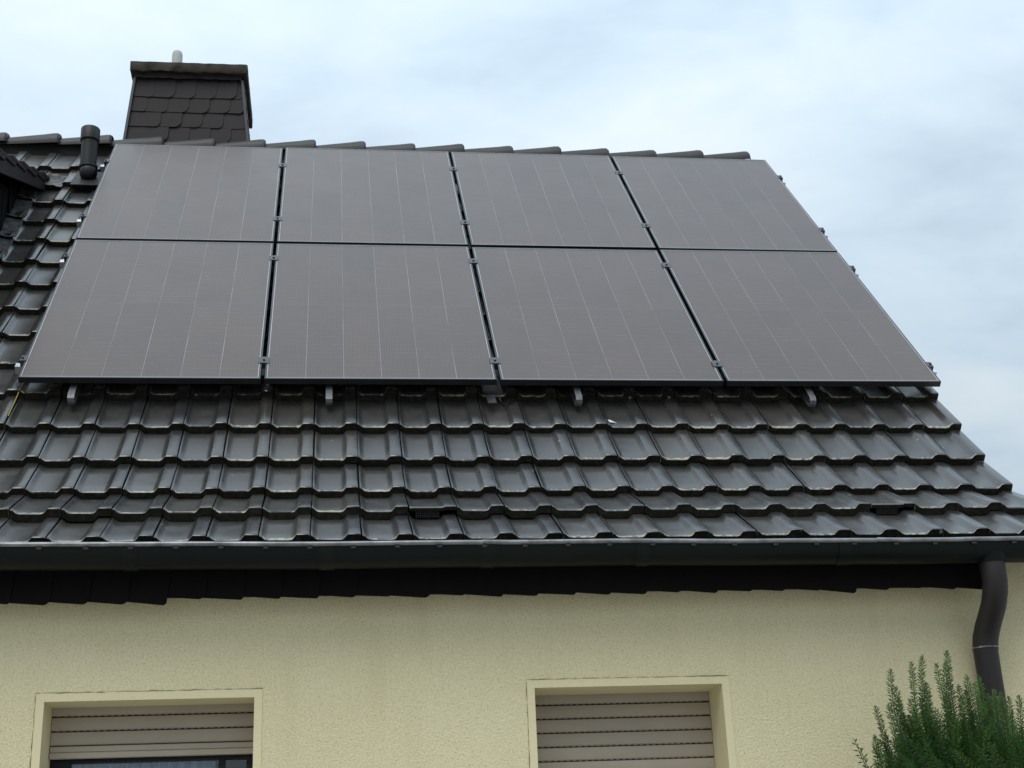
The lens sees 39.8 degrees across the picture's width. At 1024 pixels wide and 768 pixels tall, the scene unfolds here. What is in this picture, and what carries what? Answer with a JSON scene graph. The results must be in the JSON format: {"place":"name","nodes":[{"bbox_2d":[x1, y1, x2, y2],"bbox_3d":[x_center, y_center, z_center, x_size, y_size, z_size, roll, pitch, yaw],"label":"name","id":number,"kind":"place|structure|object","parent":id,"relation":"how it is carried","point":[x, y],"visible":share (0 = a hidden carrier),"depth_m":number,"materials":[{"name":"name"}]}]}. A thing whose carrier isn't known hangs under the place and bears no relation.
{"place":"outdoors","nodes":[
{"label":"outdoors","id":0,"kind":"place"},
{"bbox_2d":[0,0,1023,494],"label":"sky","id":1,"kind":"structure","parent":0,"point":[897,126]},
{"label":"ground","id":2,"kind":"structure","parent":0,"visible":0},
{"bbox_2d":[0,50,1023,767],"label":"house","id":3,"kind":"structure","parent":2,"relation":"on","point":[262,574],"depth_m":5.86,"materials":[{"name":"yellow paint"}]},
{"bbox_2d":[72,761,215,767],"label":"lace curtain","id":4,"kind":"object","parent":3,"relation":"hanging from","point":[199,764],"depth_m":5.67,"materials":[{"name":"white fabric"}]},
{"bbox_2d":[30,688,262,767],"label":"window","id":5,"kind":"structure","parent":3,"relation":"in","point":[224,727],"depth_m":5.59,"materials":[{"name":"paint"}]},
{"bbox_2d":[100,159,785,184],"bbox_3d":[-0.391,-1.361,9.587,4.696,0.333,0.141,0,-62,-7],"label":"mounting rail","id":6,"kind":"object","parent":3,"relation":"attached to","point":[283,165],"visible":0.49,"depth_m":9.58,"materials":[{"name":"metal"}]},
{"bbox_2d":[77,213,827,238],"bbox_3d":[-0.284,-0.899,8.735,4.696,0.334,0.141,0,-62,-7],"label":"mounting rail","id":7,"kind":"object","parent":3,"relation":"attached to","point":[279,218],"visible":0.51,"depth_m":8.69,"materials":[{"name":"metal"}]},
{"bbox_2d":[76,144,282,242],"bbox_3d":[-2.065,-1.232,9.029,1.134,1.693,0.034,0,-62,-7],"label":"solar panel","id":8,"kind":"object","parent":7,"relation":"attached to","point":[149,192],"visible":1,"depth_m":8.92,"materials":[{"name":"black glass"}]},
{"bbox_2d":[277,147,467,245],"bbox_3d":[-0.920,-1.229,9.175,1.134,1.693,0.031,0,-62,-7],"label":"solar panel","id":9,"kind":"object","parent":7,"relation":"attached to","point":[366,197],"visible":1,"depth_m":9.07,"materials":[{"name":"black glass"}]},
{"bbox_2d":[451,152,655,249],"bbox_3d":[0.223,-1.224,9.322,1.134,1.693,0.032,0,-62,-7],"label":"solar panel","id":10,"kind":"object","parent":7,"relation":"attached to","point":[524,200],"visible":1,"depth_m":9.21,"materials":[{"name":"black glass"}]},
{"bbox_2d":[611,156,836,251],"bbox_3d":[1.369,-1.217,9.468,1.134,1.693,0.031,0,-62,-7],"label":"solar panel","id":11,"kind":"object","parent":7,"relation":"attached to","point":[716,204],"visible":1,"depth_m":9.37,"materials":[{"name":"black glass"}]},
{"bbox_2d":[59,253,858,276],"bbox_3d":[-0.216,-0.608,8.199,4.696,0.333,0.141,0,-62,-7],"label":"mounting rail","id":12,"kind":"object","parent":3,"relation":"attached to","point":[273,258],"visible":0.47,"depth_m":8.16,"materials":[{"name":"metal"}]},
{"bbox_2d":[15,356,936,406],"bbox_3d":[-0.077,-0.005,7.088,4.696,0.335,0.141,0,-62,-7],"label":"mounting rail","id":13,"kind":"object","parent":3,"relation":"attached to","point":[76,388],"visible":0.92,"depth_m":7.03,"materials":[{"name":"metal"}]},
{"bbox_2d":[18,240,273,383],"bbox_3d":[-1.876,-0.418,7.522,1.134,1.693,0.033,0,-62,-7],"label":"solar panel","id":14,"kind":"object","parent":13,"relation":"attached to","point":[151,312],"visible":1,"depth_m":7.38,"materials":[{"name":"black glass"}]},
{"bbox_2d":[264,243,496,384],"bbox_3d":[-0.732,-0.412,7.670,1.134,1.693,0.034,0,-62,-7],"label":"solar panel","id":15,"kind":"object","parent":13,"relation":"attached to","point":[377,314],"visible":1,"depth_m":7.53,"materials":[{"name":"black glass"}]},
{"bbox_2d":[472,247,723,385],"bbox_3d":[0.413,-0.405,7.817,1.134,1.693,0.033,0,-62,-7],"label":"solar panel","id":16,"kind":"object","parent":13,"relation":"attached to","point":[585,317],"visible":1,"depth_m":7.68,"materials":[{"name":"black glass"}]},
{"bbox_2d":[659,250,940,386],"bbox_3d":[1.557,-0.403,7.963,1.134,1.693,0.033,0,-62,-7],"label":"solar panel","id":17,"kind":"object","parent":13,"relation":"attached to","point":[786,318],"visible":1,"depth_m":7.82,"materials":[{"name":"black glass"}]},
{"bbox_2d":[486,384,517,406],"bbox_3d":[-0.088,-0.001,7.080,0.160,0.293,0.179,-16,-24,31],"label":"cable","id":18,"kind":"object","parent":3,"relation":"attached to","point":[491,399],"visible":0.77,"depth_m":7.00,"materials":[{"name":"black plastic"}]},
{"bbox_2d":[526,675,736,767],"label":"window","id":19,"kind":"structure","parent":3,"relation":"in","point":[669,721],"depth_m":5.86,"materials":[{"name":"paint"}]},
{"bbox_2d":[852,650,1023,767],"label":"yew bush","id":20,"kind":"object","parent":2,"relation":"on","point":[961,746],"visible":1,"depth_m":5.21,"materials":[{"name":"green plant"}]}
]}

